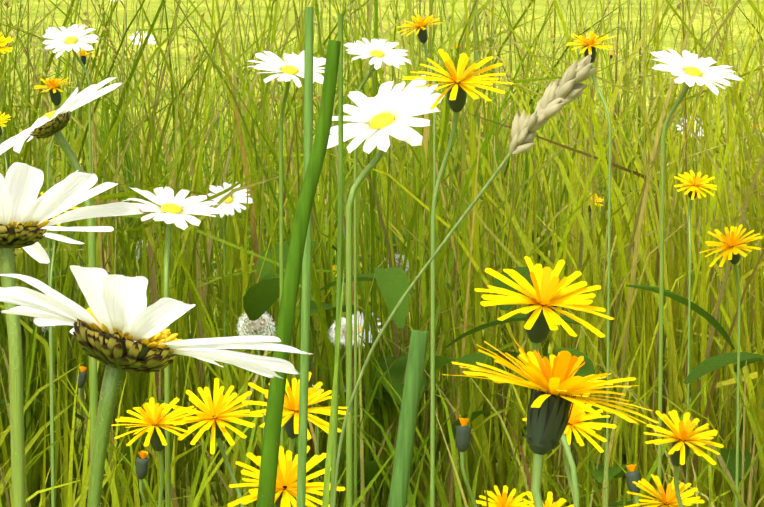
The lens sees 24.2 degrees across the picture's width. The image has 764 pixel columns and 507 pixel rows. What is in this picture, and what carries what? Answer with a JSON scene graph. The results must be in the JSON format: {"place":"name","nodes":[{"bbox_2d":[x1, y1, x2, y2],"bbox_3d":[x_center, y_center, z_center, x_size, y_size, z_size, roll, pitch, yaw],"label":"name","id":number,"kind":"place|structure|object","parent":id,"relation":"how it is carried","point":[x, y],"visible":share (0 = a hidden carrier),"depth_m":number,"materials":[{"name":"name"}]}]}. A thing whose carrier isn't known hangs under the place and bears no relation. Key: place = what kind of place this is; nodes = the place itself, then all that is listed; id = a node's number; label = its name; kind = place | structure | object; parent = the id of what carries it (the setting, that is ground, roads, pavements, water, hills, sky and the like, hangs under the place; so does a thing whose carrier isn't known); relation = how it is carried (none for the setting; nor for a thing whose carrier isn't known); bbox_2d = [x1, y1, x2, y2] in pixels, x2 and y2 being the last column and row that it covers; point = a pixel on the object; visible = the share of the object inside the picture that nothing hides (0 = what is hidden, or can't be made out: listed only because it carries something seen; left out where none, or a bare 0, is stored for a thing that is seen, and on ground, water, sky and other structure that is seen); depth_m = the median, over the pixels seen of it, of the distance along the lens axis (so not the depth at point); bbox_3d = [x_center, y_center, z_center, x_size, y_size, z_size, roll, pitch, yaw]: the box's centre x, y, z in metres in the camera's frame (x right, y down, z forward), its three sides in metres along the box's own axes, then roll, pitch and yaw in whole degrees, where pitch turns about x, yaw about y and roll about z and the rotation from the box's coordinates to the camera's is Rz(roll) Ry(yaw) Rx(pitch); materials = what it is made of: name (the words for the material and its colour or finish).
{"place":"outdoors","nodes":[
{"label":"outdoors","id":0,"kind":"place"},
{"bbox_2d":[0,0,763,506],"bbox_3d":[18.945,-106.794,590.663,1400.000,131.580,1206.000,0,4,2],"label":"ground","id":1,"kind":"structure","parent":0,"point":[382,4],"depth_m":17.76,"materials":[{"name":"green plant"}]},
{"bbox_2d":[0,32,12,61],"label":"flower","id":2,"kind":"object","parent":1,"relation":"on","point":[4,41],"visible":1,"depth_m":1.28,"materials":[{"name":"yellow plant"}]},
{"bbox_2d":[0,112,12,500],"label":"flower","id":3,"kind":"object","parent":1,"relation":"on","point":[3,118],"visible":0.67,"depth_m":1.79,"materials":[{"name":"yellow plant"}]},
{"bbox_2d":[35,317,54,384],"bbox_3d":[-0.373,0.179,1.996,0.034,0.243,0.034,0,4,2],"label":"clock","id":4,"kind":"object","parent":1,"relation":"on","point":[54,368],"visible":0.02,"depth_m":1.99,"materials":[{"name":"plant"}]},
{"bbox_2d":[33,77,73,506],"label":"dandelion","id":5,"kind":"object","parent":1,"relation":"on","point":[54,89],"visible":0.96,"depth_m":1.50,"materials":[{"name":"green plant"}]},
{"bbox_2d":[41,192,78,506],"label":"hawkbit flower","id":6,"kind":"object","parent":1,"relation":"on","point":[52,402],"visible":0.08,"depth_m":1.48,"materials":[{"name":"green plant"}]},
{"bbox_2d":[0,77,122,465],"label":"daisy","id":7,"kind":"object","parent":1,"relation":"on","point":[50,124],"visible":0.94,"depth_m":0.63,"materials":[{"name":"white plant"}]},
{"bbox_2d":[42,24,98,198],"bbox_3d":[-0.313,0.041,1.803,0.061,0.545,0.047,1,4,18],"label":"daisy","id":8,"kind":"object","parent":1,"relation":"on","point":[64,40],"visible":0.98,"depth_m":1.79,"materials":[{"name":"white plant"}]},
{"bbox_2d":[0,162,143,506],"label":"daisy","id":9,"kind":"object","parent":1,"relation":"on","point":[25,213],"visible":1,"depth_m":0.34,"materials":[{"name":"white plant"}]},
{"bbox_2d":[76,366,86,414],"bbox_3d":[-0.282,0.214,1.697,0.010,0.214,0.021,2,5,31],"label":"bud","id":10,"kind":"object","parent":1,"relation":"on","point":[81,378],"visible":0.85,"depth_m":1.68,"materials":[{"name":"green plant"}]},
{"bbox_2d":[71,50,97,422],"bbox_3d":[-0.438,-0.023,2.639,0.045,0.555,0.043,0,4,2],"label":"flower","id":11,"kind":"object","parent":1,"relation":"on","point":[83,56],"visible":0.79,"depth_m":2.62,"materials":[{"name":"plant"}]},
{"bbox_2d":[110,0,128,189],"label":"daisy","id":12,"kind":"object","parent":1,"relation":"on","point":[126,73],"visible":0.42,"depth_m":3.87,"materials":[{"name":"plant"}]},
{"bbox_2d":[136,0,138,174],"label":"stem","id":13,"kind":"object","parent":1,"relation":"on","point":[137,66],"visible":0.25,"depth_m":5.27,"materials":[{"name":"plant"}]},
{"bbox_2d":[136,450,148,506],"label":"bud","id":14,"kind":"object","parent":1,"relation":"on","point":[142,461],"visible":0.98,"depth_m":1.28,"materials":[{"name":"green plant"}]},
{"bbox_2d":[129,31,155,255],"bbox_3d":[-0.476,-0.129,3.568,0.053,0.636,0.048,3,5,35],"label":"daisy","id":15,"kind":"object","parent":1,"relation":"on","point":[138,38],"visible":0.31,"depth_m":3.56,"materials":[{"name":"white plant"}]},
{"bbox_2d":[111,397,198,506],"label":"flower","id":16,"kind":"object","parent":1,"relation":"on","point":[153,415],"visible":1,"depth_m":0.93,"materials":[{"name":"yellow plant"}]},
{"bbox_2d":[0,265,310,506],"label":"daisy","id":17,"kind":"object","parent":1,"relation":"on","point":[125,317],"visible":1,"depth_m":0.27,"materials":[{"name":"white plant"}]},
{"bbox_2d":[124,187,225,506],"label":"daisy","id":18,"kind":"object","parent":1,"relation":"on","point":[169,210],"visible":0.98,"depth_m":0.97,"materials":[{"name":"white plant"}]},
{"bbox_2d":[173,378,262,506],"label":"flower","id":19,"kind":"object","parent":1,"relation":"on","point":[217,409],"visible":1,"depth_m":0.93,"materials":[{"name":"yellow plant"}]},
{"bbox_2d":[207,182,253,505],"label":"daisy","id":20,"kind":"object","parent":1,"relation":"on","point":[229,205],"visible":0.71,"depth_m":1.91,"materials":[{"name":"white plant"}]},
{"bbox_2d":[236,311,276,434],"bbox_3d":[-0.108,0.189,1.539,0.036,0.286,0.035,0,4,2],"label":"clock","id":21,"kind":"object","parent":1,"relation":"on","point":[256,327],"visible":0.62,"depth_m":1.53,"materials":[{"name":"white plant"}]},
{"bbox_2d":[227,446,344,506],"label":"flower","id":22,"kind":"object","parent":1,"relation":"on","point":[286,492],"visible":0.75,"depth_m":0.78,"materials":[{"name":"yellow plant"}]},
{"bbox_2d":[248,50,325,447],"bbox_3d":[-0.067,0.101,1.293,0.061,0.496,0.058,0,4,2],"label":"daisy","id":23,"kind":"object","parent":1,"relation":"on","point":[293,69],"visible":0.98,"depth_m":1.29,"materials":[{"name":"white plant"}]},
{"bbox_2d":[242,372,346,461],"bbox_3d":[-0.038,0.218,0.838,0.049,0.325,0.042,-2,5,-31],"label":"flower","id":24,"kind":"object","parent":1,"relation":"on","point":[290,420],"visible":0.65,"depth_m":0.83,"materials":[{"name":"yellow plant"}]},
{"bbox_2d":[309,354,318,506],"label":"bud","id":25,"kind":"object","parent":1,"relation":"on","point":[317,427],"visible":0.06,"depth_m":1.59,"materials":[{"name":"green plant"}]},
{"bbox_2d":[329,317,360,428],"bbox_3d":[-0.036,0.189,1.736,0.034,0.258,0.034,0,4,2],"label":"clock","id":26,"kind":"object","parent":1,"relation":"on","point":[341,331],"visible":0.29,"depth_m":1.73,"materials":[{"name":"white plant"}]},
{"bbox_2d":[332,311,382,506],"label":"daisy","id":27,"kind":"object","parent":1,"relation":"on","point":[360,327],"visible":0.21,"depth_m":1.98,"materials":[{"name":"white plant"}]},
{"bbox_2d":[343,38,412,502],"bbox_3d":[-0.005,0.067,1.593,0.058,0.521,0.051,-1,4,-18],"label":"daisy","id":28,"kind":"object","parent":1,"relation":"on","point":[376,51],"visible":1,"depth_m":1.59,"materials":[{"name":"white plant"}]},
{"bbox_2d":[327,75,444,506],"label":"daisy","id":29,"kind":"object","parent":1,"relation":"on","point":[385,111],"visible":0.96,"depth_m":0.92,"materials":[{"name":"white plant"}]},
{"bbox_2d":[388,254,408,355],"bbox_3d":[0.021,0.139,2.285,0.032,0.281,0.032,0,4,2],"label":"clock","id":30,"kind":"object","parent":1,"relation":"on","point":[406,269],"visible":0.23,"depth_m":2.28,"materials":[{"name":"white plant"}]},
{"bbox_2d":[397,14,442,506],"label":"flower","id":31,"kind":"object","parent":1,"relation":"on","point":[421,24],"visible":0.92,"depth_m":1.57,"materials":[{"name":"green plant"}]},
{"bbox_2d":[419,0,420,174],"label":"stem","id":32,"kind":"object","parent":1,"relation":"on","point":[419,53],"visible":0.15,"depth_m":2.36,"materials":[{"name":"plant"}]},
{"bbox_2d":[451,44,457,269],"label":"stem","id":33,"kind":"object","parent":1,"relation":"on","point":[454,151],"visible":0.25,"depth_m":3.37,"materials":[{"name":"green plant"}]},
{"bbox_2d":[402,49,513,506],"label":"flower","id":34,"kind":"object","parent":1,"relation":"on","point":[459,84],"visible":1,"depth_m":0.83,"materials":[{"name":"yellow plant"}]},
{"bbox_2d":[455,418,477,506],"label":"bud","id":35,"kind":"object","parent":1,"relation":"on","point":[463,435],"visible":1,"depth_m":1.07,"materials":[{"name":"green plant"}]},
{"bbox_2d":[474,1,477,189],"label":"stem","id":36,"kind":"object","parent":1,"relation":"on","point":[476,75],"visible":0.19,"depth_m":2.54,"materials":[{"name":"plant"}]},
{"bbox_2d":[476,485,532,506],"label":"flower","id":37,"kind":"object","parent":1,"relation":"on","point":[500,501],"visible":0.96,"depth_m":1.18,"materials":[{"name":"yellow plant"}]},
{"bbox_2d":[474,256,613,506],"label":"flower","id":38,"kind":"object","parent":1,"relation":"on","point":[548,295],"visible":0.98,"depth_m":0.59,"materials":[{"name":"yellow plant"}]},
{"bbox_2d":[519,491,572,506],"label":"flower","id":39,"kind":"object","parent":1,"relation":"on","point":[560,502],"visible":0.65,"depth_m":0.88,"materials":[{"name":"yellow plant"}]},
{"bbox_2d":[442,339,658,506],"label":"flower","id":40,"kind":"object","parent":1,"relation":"on","point":[556,383],"visible":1,"depth_m":0.45,"materials":[{"name":"yellow plant"}]},
{"bbox_2d":[522,393,616,498],"bbox_3d":[0.097,0.223,0.932,0.048,0.302,0.037,0,4,2],"label":"flower","id":41,"kind":"object","parent":1,"relation":"on","point":[578,415],"visible":0.33,"depth_m":0.92,"materials":[{"name":"yellow plant"}]},
{"bbox_2d":[566,31,614,506],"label":"dandelion","id":42,"kind":"object","parent":1,"relation":"on","point":[589,46],"visible":0.98,"depth_m":1.37,"materials":[{"name":"green plant"}]},
{"bbox_2d":[588,193,602,268],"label":"flower","id":43,"kind":"object","parent":1,"relation":"on","point":[600,200],"visible":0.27,"depth_m":2.37,"materials":[{"name":"plant"}]},
{"bbox_2d":[625,464,640,506],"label":"bud","id":44,"kind":"object","parent":1,"relation":"on","point":[631,475],"visible":0.92,"depth_m":1.17,"materials":[{"name":"green plant"}]},
{"bbox_2d":[624,474,704,506],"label":"flower","id":45,"kind":"object","parent":1,"relation":"on","point":[669,499],"visible":0.96,"depth_m":0.97,"materials":[{"name":"yellow plant"}]},
{"bbox_2d":[644,410,723,506],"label":"flower","id":46,"kind":"object","parent":1,"relation":"on","point":[683,439],"visible":1,"depth_m":0.87,"materials":[{"name":"yellow plant"}]},
{"bbox_2d":[675,116,711,138],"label":"daisy","id":47,"kind":"object","parent":1,"relation":"on","point":[679,126],"visible":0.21,"depth_m":2.96,"materials":[{"name":"white plant"}]},
{"bbox_2d":[674,170,716,506],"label":"dandelion","id":48,"kind":"object","parent":1,"relation":"on","point":[693,185],"visible":0.98,"depth_m":1.57,"materials":[{"name":"yellow plant"}]},
{"bbox_2d":[650,48,742,499],"bbox_3d":[0.207,0.110,1.185,0.061,0.493,0.056,0,4,2],"label":"daisy","id":49,"kind":"object","parent":1,"relation":"on","point":[689,69],"visible":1,"depth_m":1.18,"materials":[{"name":"white plant"}]},
{"bbox_2d":[699,224,761,506],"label":"dandelion","id":50,"kind":"object","parent":1,"relation":"on","point":[731,247],"visible":1,"depth_m":1.27,"materials":[{"name":"yellow plant"}]}
]}

